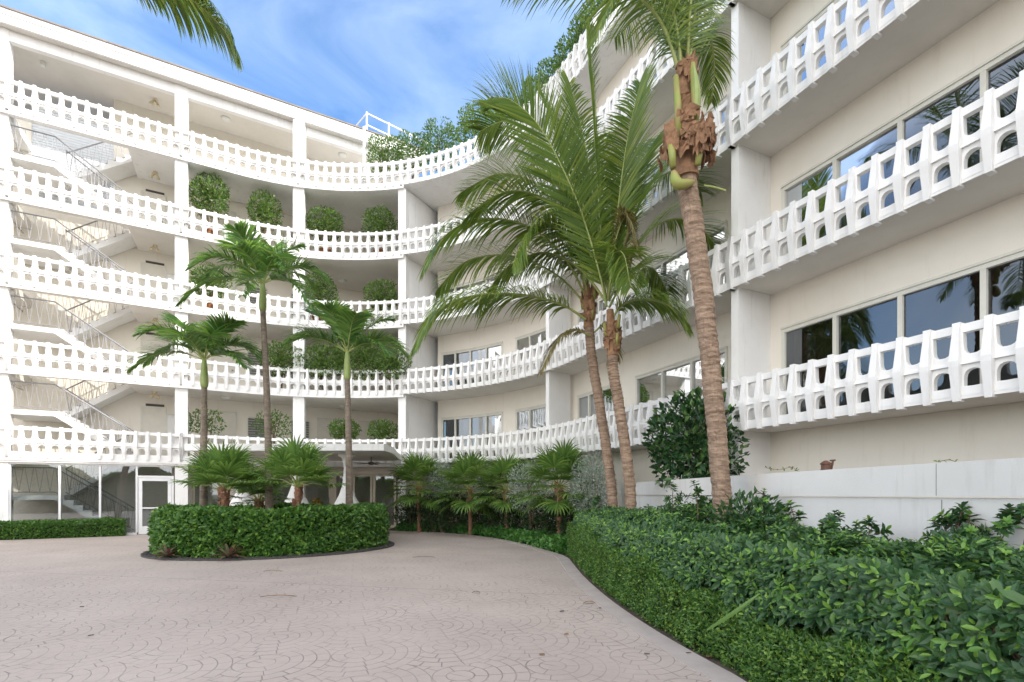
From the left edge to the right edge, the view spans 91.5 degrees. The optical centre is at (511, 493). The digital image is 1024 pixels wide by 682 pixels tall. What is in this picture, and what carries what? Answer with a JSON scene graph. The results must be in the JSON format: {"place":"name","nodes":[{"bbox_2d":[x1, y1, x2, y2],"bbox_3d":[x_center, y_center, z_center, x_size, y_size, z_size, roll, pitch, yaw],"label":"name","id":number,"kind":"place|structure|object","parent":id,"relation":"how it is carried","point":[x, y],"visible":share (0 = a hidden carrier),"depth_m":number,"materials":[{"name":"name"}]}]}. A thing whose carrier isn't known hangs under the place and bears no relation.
{"place":"outdoors","nodes":[
{"label":"outdoors","id":0,"kind":"place"},
{"bbox_2d":[0,0,596,177],"label":"sky","id":1,"kind":"structure","parent":0,"point":[403,63],"materials":[{"name":"blue"}]},
{"bbox_2d":[0,524,712,681],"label":"driveway","id":2,"kind":"structure","parent":0,"point":[400,610],"depth_m":5.79,"materials":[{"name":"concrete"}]},
{"bbox_2d":[0,516,127,539],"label":"trimmed hedge","id":3,"kind":"object","parent":2,"relation":"on","point":[46,529],"visible":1,"depth_m":16.48,"materials":[{"name":"green plant"}]},
{"bbox_2d":[137,0,243,72],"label":"coconut palm","id":4,"kind":"object","parent":2,"relation":"on","point":[205,9],"visible":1,"depth_m":5.92,"materials":[{"name":"green plant"}]},
{"bbox_2d":[141,541,393,560],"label":"planting island","id":5,"kind":"structure","parent":2,"relation":"on","point":[237,559],"depth_m":11.14,"materials":[{"name":"concrete"}]},
{"bbox_2d":[152,544,180,557],"bbox_3d":[-7.617,1.258,11.052,0.600,0.306,0.610,0,0,-34],"label":"bromeliad","id":6,"kind":"object","parent":5,"relation":"on","point":[165,552],"visible":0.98,"depth_m":10.98,"materials":[{"name":"red plant"}]},
{"bbox_2d":[124,307,261,505],"bbox_3d":[-8.200,-1.710,13.132,3.325,6.363,2.781,0,0,0],"label":"feather palm","id":7,"kind":"object","parent":5,"relation":"on","point":[204,338],"visible":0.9,"depth_m":12.98,"materials":[{"name":"green plant"}]},
{"bbox_2d":[166,437,275,506],"bbox_3d":[-7.002,0.022,12.369,2.605,2.896,2.399,0,0,33],"label":"fan palm","id":8,"kind":"object","parent":5,"relation":"on","point":[214,464],"visible":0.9,"depth_m":12.08,"materials":[{"name":"green plant"}]},
{"bbox_2d":[210,542,247,558],"bbox_3d":[-6.205,1.231,10.956,0.738,0.376,0.751,0,0,-34],"label":"bromeliad","id":9,"kind":"object","parent":5,"relation":"on","point":[229,553],"visible":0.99,"depth_m":10.87,"materials":[{"name":"red plant"}]},
{"bbox_2d":[173,218,330,517],"bbox_3d":[-6.733,-2.826,13.289,3.691,8.597,3.070,0,0,0],"label":"feather palm","id":10,"kind":"object","parent":5,"relation":"on","point":[259,256],"visible":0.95,"depth_m":13.02,"materials":[{"name":"green plant"}]},
{"bbox_2d":[229,468,291,508],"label":"fan palm","id":11,"kind":"object","parent":5,"relation":"on","point":[258,502],"visible":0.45,"depth_m":13.80,"materials":[{"name":"green plant"}]},
{"bbox_2d":[142,541,394,559],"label":"mulch","id":12,"kind":"object","parent":5,"relation":"on","point":[146,553],"visible":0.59,"depth_m":11.38,"materials":[{"name":"soil"}]},
{"bbox_2d":[147,502,390,557],"bbox_3d":[-6.242,0.889,13.393,5.631,1.367,5.039,0,0,0],"label":"island hedge","id":13,"kind":"object","parent":5,"relation":"on","point":[195,530],"visible":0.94,"depth_m":11.40,"materials":[{"name":"green plant"}]},
{"bbox_2d":[241,434,348,506],"bbox_3d":[-5.287,0.015,12.314,2.588,2.910,2.453,0,0,0],"label":"fan palm","id":14,"kind":"object","parent":5,"relation":"on","point":[293,458],"visible":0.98,"depth_m":11.98,"materials":[{"name":"green plant"}]},
{"bbox_2d":[280,296,411,504],"bbox_3d":[-4.611,-1.906,13.453,3.246,6.756,2.814,0,0,30],"label":"feather palm","id":15,"kind":"object","parent":5,"relation":"on","point":[346,324],"visible":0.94,"depth_m":13.38,"materials":[{"name":"green plant"}]},
{"bbox_2d":[185,444,400,505],"bbox_3d":[-7.305,-0.045,17.764,6.760,3.010,4.728,0,0,0],"label":"entrance canopy","id":16,"kind":"object","parent":2,"relation":"on","point":[375,452],"visible":0.2,"depth_m":16.30,"materials":[{"name":"white paint"}]},
{"bbox_2d":[388,528,745,681],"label":"edging strip","id":17,"kind":"object","parent":2,"relation":"on","point":[710,670],"visible":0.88,"depth_m":5.37,"materials":[{"name":"concrete"}]},
{"bbox_2d":[390,528,758,681],"bbox_3d":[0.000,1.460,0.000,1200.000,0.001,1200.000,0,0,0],"label":"ground","id":18,"kind":"structure","parent":0,"point":[716,661],"depth_m":5.46,"materials":[{"name":"grey concrete"}]},
{"bbox_2d":[391,492,426,530],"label":"undergrowth shrub","id":19,"kind":"object","parent":18,"relation":"on","point":[411,515],"visible":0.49,"depth_m":19.44,"materials":[{"name":"green plant"}]},
{"bbox_2d":[382,450,448,531],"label":"fan palm","id":20,"kind":"object","parent":18,"relation":"on","point":[415,463],"visible":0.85,"depth_m":18.50,"materials":[{"name":"green plant"}]},
{"bbox_2d":[415,492,448,531],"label":"undergrowth shrub","id":21,"kind":"object","parent":18,"relation":"on","point":[431,518],"visible":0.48,"depth_m":18.81,"materials":[{"name":"green plant"}]},
{"bbox_2d":[428,458,455,532],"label":"silver shrub","id":22,"kind":"object","parent":18,"relation":"on","point":[439,489],"visible":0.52,"depth_m":18.59,"materials":[{"name":"green plant"}]},
{"bbox_2d":[436,492,467,532],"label":"undergrowth shrub","id":23,"kind":"object","parent":18,"relation":"on","point":[453,515],"visible":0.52,"depth_m":18.31,"materials":[{"name":"green plant"}]},
{"bbox_2d":[450,476,468,529],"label":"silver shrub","id":24,"kind":"object","parent":18,"relation":"on","point":[459,493],"visible":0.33,"depth_m":18.48,"materials":[{"name":"green plant"}]},
{"bbox_2d":[429,449,502,534],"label":"fan palm","id":25,"kind":"object","parent":18,"relation":"on","point":[469,466],"visible":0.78,"depth_m":17.12,"materials":[{"name":"green plant"}]},
{"bbox_2d":[458,493,491,534],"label":"undergrowth shrub","id":26,"kind":"object","parent":18,"relation":"on","point":[475,519],"visible":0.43,"depth_m":17.82,"materials":[{"name":"green plant"}]},
{"bbox_2d":[394,520,572,554],"bbox_3d":[-0.800,1.271,16.514,2.451,0.621,10.413,0,0,-37],"label":"ground cover","id":27,"kind":"object","parent":18,"relation":"on","point":[554,541],"visible":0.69,"depth_m":15.25,"materials":[{"name":"green plant"}]},
{"bbox_2d":[470,464,506,525],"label":"silver shrub","id":28,"kind":"object","parent":18,"relation":"on","point":[479,489],"visible":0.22,"depth_m":17.32,"materials":[{"name":"green plant"}]},
{"bbox_2d":[480,493,519,535],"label":"undergrowth shrub","id":29,"kind":"object","parent":18,"relation":"on","point":[497,519],"visible":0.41,"depth_m":16.99,"materials":[{"name":"green plant"}]},
{"bbox_2d":[467,449,540,538],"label":"fan palm","id":30,"kind":"object","parent":18,"relation":"on","point":[500,468],"visible":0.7,"depth_m":15.98,"materials":[{"name":"green plant"}]},
{"bbox_2d":[0,0,1023,534],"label":"apartment building","id":31,"kind":"structure","parent":18,"relation":"on","point":[866,264],"depth_m":16.20,"materials":[{"name":"white paint"}]},
{"bbox_2d":[140,406,165,455],"bbox_3d":[-14.118,-2.414,19.656,0.820,2.060,0.050,0,0,-28],"label":"door","id":32,"kind":"structure","parent":31,"relation":"in","point":[152,418],"depth_m":19.64,"materials":[{"name":"grey metal"}]},
{"bbox_2d":[140,334,165,377],"bbox_3d":[-14.108,-5.214,19.638,0.820,2.060,0.090,0,0,-28],"label":"door","id":33,"kind":"structure","parent":31,"relation":"in","point":[144,338],"depth_m":19.63,"materials":[{"name":"grey metal"}]},
{"bbox_2d":[140,262,165,300],"bbox_3d":[-14.118,-8.014,19.656,0.820,2.060,0.050,0,0,-28],"label":"door","id":34,"kind":"structure","parent":31,"relation":"in","point":[153,270],"depth_m":19.65,"materials":[{"name":"grey metal"}]},
{"bbox_2d":[140,190,165,223],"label":"door","id":35,"kind":"structure","parent":31,"relation":"in","point":[153,206],"depth_m":19.64,"materials":[{"name":"grey metal"}]},
{"bbox_2d":[138,478,171,533],"bbox_3d":[-12.929,0.430,18.086,0.980,2.020,0.102,0,0,-28],"label":"door","id":36,"kind":"structure","parent":31,"relation":"in","point":[141,529],"depth_m":17.92,"materials":[{"name":"white metal"}]},
{"bbox_2d":[165,414,189,455],"bbox_3d":[-13.414,-2.289,20.036,0.820,1.810,0.050,0,0,-28],"label":"door","id":37,"kind":"structure","parent":31,"relation":"in","point":[170,418],"depth_m":19.93,"materials":[{"name":"white paint"}]},
{"bbox_2d":[165,343,189,380],"bbox_3d":[-13.414,-5.089,20.036,0.820,1.810,0.050,0,0,-28],"label":"door","id":38,"kind":"structure","parent":31,"relation":"in","point":[173,355],"depth_m":19.94,"materials":[{"name":"white paint"}]},
{"bbox_2d":[165,273,189,304],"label":"door","id":39,"kind":"structure","parent":31,"relation":"in","point":[168,275],"depth_m":19.93,"materials":[{"name":"white paint"}]},
{"bbox_2d":[189,408,226,454],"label":"potted bush","id":40,"kind":"object","parent":31,"relation":"on","point":[208,422],"visible":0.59,"depth_m":19.09,"materials":[{"name":"green plant"}]},
{"bbox_2d":[189,172,230,233],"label":"potted bush","id":41,"kind":"object","parent":31,"relation":"on","point":[206,193],"visible":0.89,"depth_m":19.10,"materials":[{"name":"green plant"}]},
{"bbox_2d":[188,262,232,307],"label":"potted bush","id":42,"kind":"object","parent":31,"relation":"on","point":[198,291],"visible":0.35,"depth_m":19.11,"materials":[{"name":"green plant"}]},
{"bbox_2d":[211,410,235,443],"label":"door","id":43,"kind":"structure","parent":31,"relation":"in","point":[229,418],"depth_m":20.82,"materials":[{"name":"grey metal"}]},
{"bbox_2d":[211,346,235,384],"bbox_3d":[-11.996,-5.214,20.778,0.920,2.060,0.090,0,0,-28],"label":"door","id":44,"kind":"structure","parent":31,"relation":"in","point":[220,368],"depth_m":20.80,"materials":[{"name":"grey metal"}]},
{"bbox_2d":[211,206,235,235],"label":"door","id":45,"kind":"structure","parent":31,"relation":"in","point":[232,214],"depth_m":20.78,"materials":[{"name":"grey metal"}]},
{"bbox_2d":[214,275,235,311],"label":"door","id":46,"kind":"structure","parent":31,"relation":"in","point":[231,296],"depth_m":20.90,"materials":[{"name":"grey metal"}]},
{"bbox_2d":[247,351,262,375],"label":"window","id":47,"kind":"structure","parent":31,"relation":"in","point":[253,370],"depth_m":21.32,"materials":[{"name":"grey glass"}]},
{"bbox_2d":[247,417,264,441],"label":"window","id":48,"kind":"structure","parent":31,"relation":"in","point":[249,418],"depth_m":21.31,"materials":[{"name":"grey glass"}]},
{"bbox_2d":[249,286,267,310],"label":"window","id":49,"kind":"structure","parent":31,"relation":"in","point":[258,288],"depth_m":21.34,"materials":[{"name":"grey glass"}]},
{"bbox_2d":[246,189,283,242],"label":"potted bush","id":50,"kind":"object","parent":31,"relation":"on","point":[263,209],"visible":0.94,"depth_m":19.95,"materials":[{"name":"green plant"}]},
{"bbox_2d":[251,409,292,443],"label":"potted bush","id":51,"kind":"object","parent":31,"relation":"on","point":[278,416],"visible":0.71,"depth_m":20.16,"materials":[{"name":"green plant"}]},
{"bbox_2d":[256,340,307,387],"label":"spreading shrub","id":52,"kind":"object","parent":31,"relation":"on","point":[281,355],"visible":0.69,"depth_m":19.97,"materials":[{"name":"green plant"}]},
{"bbox_2d":[291,420,309,438],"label":"window","id":53,"kind":"structure","parent":31,"relation":"in","point":[307,422],"depth_m":22.32,"materials":[{"name":"grey glass"}]},
{"bbox_2d":[305,272,337,320],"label":"potted bush","id":54,"kind":"object","parent":31,"relation":"on","point":[318,289],"visible":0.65,"depth_m":20.52,"materials":[{"name":"green plant"}]},
{"bbox_2d":[292,342,351,389],"bbox_3d":[-7.752,-5.166,20.387,2.458,1.984,1.257,0,0,0],"label":"spreading shrub","id":55,"kind":"object","parent":31,"relation":"on","point":[318,364],"visible":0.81,"depth_m":20.15,"materials":[{"name":"green plant"}]},
{"bbox_2d":[306,205,344,251],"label":"potted bush","id":56,"kind":"object","parent":31,"relation":"on","point":[328,221],"visible":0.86,"depth_m":20.54,"materials":[{"name":"green plant"}]},
{"bbox_2d":[317,418,337,443],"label":"door","id":57,"kind":"structure","parent":31,"relation":"in","point":[322,423],"depth_m":22.67,"materials":[{"name":"grey metal"}]},
{"bbox_2d":[327,473,336,504],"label":"lobby door","id":58,"kind":"structure","parent":31,"relation":"in","point":[335,488],"depth_m":21.71,"materials":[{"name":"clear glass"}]},
{"bbox_2d":[327,417,361,439],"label":"potted bush","id":59,"kind":"object","parent":31,"relation":"on","point":[340,432],"visible":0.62,"depth_m":20.64,"materials":[{"name":"green plant"}]},
{"bbox_2d":[332,335,391,390],"bbox_3d":[-6.120,-5.328,20.370,2.540,2.301,1.248,0,0,0],"label":"spreading shrub","id":60,"kind":"object","parent":31,"relation":"on","point":[363,354],"visible":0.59,"depth_m":20.16,"materials":[{"name":"green plant"}]},
{"bbox_2d":[352,474,372,502],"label":"lobby door","id":61,"kind":"structure","parent":31,"relation":"in","point":[371,475],"depth_m":21.80,"materials":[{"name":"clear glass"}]},
{"bbox_2d":[359,362,374,390],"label":"door","id":62,"kind":"structure","parent":31,"relation":"in","point":[364,387],"depth_m":23.65,"materials":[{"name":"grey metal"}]},
{"bbox_2d":[358,420,377,443],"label":"door","id":63,"kind":"structure","parent":31,"relation":"in","point":[364,425],"depth_m":23.52,"materials":[{"name":"grey metal"}]},
{"bbox_2d":[361,205,397,251],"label":"potted bush","id":64,"kind":"object","parent":31,"relation":"on","point":[380,225],"visible":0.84,"depth_m":20.61,"materials":[{"name":"green plant"}]},
{"bbox_2d":[362,278,397,319],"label":"potted bush","id":65,"kind":"object","parent":31,"relation":"on","point":[383,289],"visible":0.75,"depth_m":20.62,"materials":[{"name":"green plant"}]},
{"bbox_2d":[366,418,397,443],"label":"potted bush","id":66,"kind":"object","parent":31,"relation":"on","point":[381,426],"visible":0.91,"depth_m":20.62,"materials":[{"name":"green plant"}]},
{"bbox_2d":[365,134,404,182],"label":"potted bush","id":67,"kind":"object","parent":31,"relation":"on","point":[381,154],"visible":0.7,"depth_m":20.71,"materials":[{"name":"green plant"}]},
{"bbox_2d":[373,474,396,526],"bbox_3d":[-5.555,0.285,21.805,1.038,2.350,0.093,0,0,4],"label":"lobby door","id":68,"kind":"structure","parent":31,"relation":"in","point":[374,475],"depth_m":21.78,"materials":[{"name":"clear glass"}]},
{"bbox_2d":[356,111,427,152],"bbox_3d":[-5.683,-16.160,24.169,3.886,1.800,2.017,0,0,-38],"label":"rooftop rail","id":69,"kind":"object","parent":31,"relation":"on","point":[367,125],"visible":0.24,"depth_m":22.76,"materials":[{"name":"white metal"}]},
{"bbox_2d":[374,347,412,389],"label":"spreading shrub","id":70,"kind":"object","parent":31,"relation":"on","point":[391,362],"visible":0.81,"depth_m":19.95,"materials":[{"name":"green plant"}]},
{"bbox_2d":[395,129,427,178],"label":"potted bush","id":71,"kind":"object","parent":31,"relation":"on","point":[409,147],"visible":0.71,"depth_m":20.48,"materials":[{"name":"green plant"}]},
{"bbox_2d":[420,116,459,171],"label":"potted bush","id":72,"kind":"object","parent":31,"relation":"on","point":[437,147],"visible":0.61,"depth_m":20.08,"materials":[{"name":"green plant"}]},
{"bbox_2d":[441,411,502,457],"bbox_3d":[-1.670,-2.369,20.819,3.162,1.850,0.235,0,0,31],"label":"window","id":73,"kind":"structure","parent":31,"relation":"in","point":[479,424],"depth_m":20.89,"materials":[{"name":"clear glass"}]},
{"bbox_2d":[441,341,502,386],"bbox_3d":[-1.670,-5.169,20.819,3.162,1.850,0.235,0,0,31],"label":"window","id":74,"kind":"structure","parent":31,"relation":"in","point":[490,350],"depth_m":20.90,"materials":[{"name":"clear glass"}]},
{"bbox_2d":[442,271,501,314],"bbox_3d":[-1.670,-7.969,20.819,3.162,1.850,0.235,0,0,31],"label":"window","id":75,"kind":"structure","parent":31,"relation":"in","point":[458,287],"depth_m":20.91,"materials":[{"name":"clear glass"}]},
{"bbox_2d":[455,100,494,157],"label":"potted bush","id":76,"kind":"object","parent":31,"relation":"on","point":[464,132],"visible":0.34,"depth_m":19.33,"materials":[{"name":"green plant"}]},
{"bbox_2d":[515,404,545,453],"bbox_3d":[0.811,-2.369,18.779,0.164,1.850,1.966,0,0,-41],"label":"window","id":77,"kind":"structure","parent":31,"relation":"in","point":[534,416],"depth_m":18.93,"materials":[{"name":"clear glass"}]},
{"bbox_2d":[515,327,545,374],"bbox_3d":[0.811,-5.169,18.779,0.164,1.850,1.966,0,0,-41],"label":"window","id":78,"kind":"structure","parent":31,"relation":"in","point":[538,336],"depth_m":18.94,"materials":[{"name":"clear glass"}]},
{"bbox_2d":[519,74,546,111],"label":"potted bush","id":79,"kind":"object","parent":31,"relation":"on","point":[526,84],"visible":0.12,"depth_m":17.12,"materials":[{"name":"green plant"}]},
{"bbox_2d":[535,56,565,94],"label":"potted bush","id":80,"kind":"object","parent":31,"relation":"on","point":[543,74],"visible":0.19,"depth_m":16.43,"materials":[{"name":"green plant"}]},
{"bbox_2d":[551,31,578,76],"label":"potted bush","id":81,"kind":"object","parent":31,"relation":"on","point":[560,50],"visible":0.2,"depth_m":15.67,"materials":[{"name":"green plant"}]},
{"bbox_2d":[565,7,596,57],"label":"potted bush","id":82,"kind":"object","parent":31,"relation":"on","point":[570,44],"visible":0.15,"depth_m":14.98,"materials":[{"name":"green plant"}]},
{"bbox_2d":[577,0,603,38],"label":"potted bush","id":83,"kind":"object","parent":31,"relation":"on","point":[580,18],"visible":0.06,"depth_m":14.34,"materials":[{"name":"green plant"}]},
{"bbox_2d":[577,384,613,421],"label":"window","id":84,"kind":"structure","parent":31,"relation":"in","point":[585,401],"depth_m":16.10,"materials":[{"name":"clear glass"}]},
{"bbox_2d":[577,289,617,324],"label":"window","id":85,"kind":"structure","parent":31,"relation":"in","point":[600,302],"depth_m":15.54,"materials":[{"name":"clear glass"}]},
{"bbox_2d":[635,346,727,437],"bbox_3d":[4.144,-2.369,12.535,0.120,1.850,3.138,0,0,-25],"label":"window","id":86,"kind":"structure","parent":31,"relation":"in","point":[685,374],"depth_m":12.69,"materials":[{"name":"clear glass"}]},
{"bbox_2d":[637,220,727,323],"bbox_3d":[4.144,-5.169,12.535,0.120,1.850,3.138,0,0,-25],"label":"window","id":87,"kind":"structure","parent":31,"relation":"in","point":[682,251],"depth_m":12.38,"materials":[{"name":"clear glass"}]},
{"bbox_2d":[645,94,727,203],"bbox_3d":[4.144,-7.969,12.535,0.120,1.850,3.138,0,0,-25],"label":"window","id":88,"kind":"structure","parent":31,"relation":"in","point":[725,98],"depth_m":11.28,"materials":[{"name":"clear glass"}]},
{"bbox_2d":[780,0,894,95],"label":"window","id":89,"kind":"structure","parent":31,"relation":"in","point":[891,5],"depth_m":9.20,"materials":[{"name":"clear glass"}]},
{"bbox_2d":[780,247,1023,414],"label":"window","id":90,"kind":"structure","parent":31,"relation":"in","point":[994,285],"depth_m":7.84,"materials":[{"name":"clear glass"}]},
{"bbox_2d":[780,37,1023,254],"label":"window","id":91,"kind":"structure","parent":31,"relation":"in","point":[1005,66],"depth_m":7.83,"materials":[{"name":"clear glass"}]},
{"bbox_2d":[503,491,540,528],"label":"undergrowth shrub","id":92,"kind":"object","parent":18,"relation":"on","point":[514,517],"visible":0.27,"depth_m":16.18,"materials":[{"name":"green plant"}]},
{"bbox_2d":[506,460,555,529],"bbox_3d":[0.589,0.196,15.309,1.595,2.534,1.096,0,0,0],"label":"silver shrub","id":93,"kind":"object","parent":18,"relation":"on","point":[518,483],"visible":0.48,"depth_m":15.22,"materials":[{"name":"green plant"}]},
{"bbox_2d":[408,83,667,508],"bbox_3d":[0.741,-3.710,10.309,5.594,10.373,2.964,0,0,-7],"label":"coconut palm","id":94,"kind":"object","parent":18,"relation":"on","point":[588,297],"visible":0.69,"depth_m":10.19,"materials":[{"name":"green plant"}]},
{"bbox_2d":[520,494,563,530],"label":"undergrowth shrub","id":95,"kind":"object","parent":18,"relation":"on","point":[536,522],"visible":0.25,"depth_m":15.25,"materials":[{"name":"green plant"}]},
{"bbox_2d":[538,490,575,534],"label":"undergrowth shrub","id":96,"kind":"object","parent":18,"relation":"on","point":[548,526],"visible":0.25,"depth_m":14.12,"materials":[{"name":"green plant"}]},
{"bbox_2d":[513,436,604,532],"bbox_3d":[1.286,-0.017,13.421,2.655,2.975,2.706,0,0,0],"label":"fan palm","id":97,"kind":"object","parent":18,"relation":"on","point":[561,459],"visible":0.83,"depth_m":13.02,"materials":[{"name":"green plant"}]},
{"bbox_2d":[553,494,603,534],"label":"undergrowth shrub","id":98,"kind":"object","parent":18,"relation":"on","point":[563,525],"visible":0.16,"depth_m":13.21,"materials":[{"name":"green plant"}]},
{"bbox_2d":[568,450,617,511],"bbox_3d":[2.019,0.170,12.592,1.295,2.587,1.201,0,0,0],"label":"silver shrub","id":99,"kind":"object","parent":18,"relation":"on","point":[588,488],"visible":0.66,"depth_m":12.46,"materials":[{"name":"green plant"}]},
{"bbox_2d":[459,12,729,508],"bbox_3d":[1.675,-4.020,10.254,5.552,10.990,3.242,0,0,-4],"label":"coconut palm","id":100,"kind":"object","parent":18,"relation":"on","point":[609,266],"visible":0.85,"depth_m":9.71,"materials":[{"name":"green plant"}]},
{"bbox_2d":[501,0,736,522],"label":"coconut palm","id":101,"kind":"object","parent":18,"relation":"on","point":[686,151],"visible":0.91,"depth_m":6.74,"materials":[{"name":"plant"}]},
{"bbox_2d":[641,386,750,495],"bbox_3d":[3.641,-0.342,9.985,2.109,3.612,1.673,0,0,0],"label":"glossy shrub","id":102,"kind":"object","parent":18,"relation":"on","point":[686,446],"visible":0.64,"depth_m":9.70,"materials":[{"name":"green plant"}]},
{"bbox_2d":[709,485,791,536],"bbox_3d":[3.030,0.681,6.322,1.171,1.579,0.887,0,0,-24],"label":"glossy shrub","id":103,"kind":"object","parent":18,"relation":"on","point":[769,507],"visible":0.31,"depth_m":6.19,"materials":[{"name":"green plant"}]},
{"bbox_2d":[565,521,950,681],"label":"trimmed hedge","id":104,"kind":"object","parent":18,"relation":"on","point":[774,652],"visible":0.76,"depth_m":4.29,"materials":[{"name":"green plant"}]},
{"bbox_2d":[707,593,759,630],"bbox_3d":[1.468,0.806,3.362,0.044,0.343,0.410,0,0,-30],"label":"palm leaflet","id":105,"kind":"object","parent":104,"relation":"attached to","point":[734,612],"visible":1,"depth_m":3.32,"materials":[{"name":"green plant"}]},
{"bbox_2d":[571,480,1023,681],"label":"ficus shrub bed","id":106,"kind":"object","parent":18,"relation":"on","point":[941,603],"visible":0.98,"depth_m":3.46,"materials":[{"name":"green plant"}]},
{"bbox_2d":[621,458,1023,548],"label":"planter wall","id":107,"kind":"structure","parent":18,"relation":"on","point":[907,518],"depth_m":4.80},
{"bbox_2d":[820,459,835,469],"bbox_3d":[3.635,-0.334,5.741,0.166,0.129,0.120,0,0,22],"label":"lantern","id":108,"kind":"object","parent":107,"relation":"on","point":[826,465],"visible":0.88,"depth_m":5.72,"materials":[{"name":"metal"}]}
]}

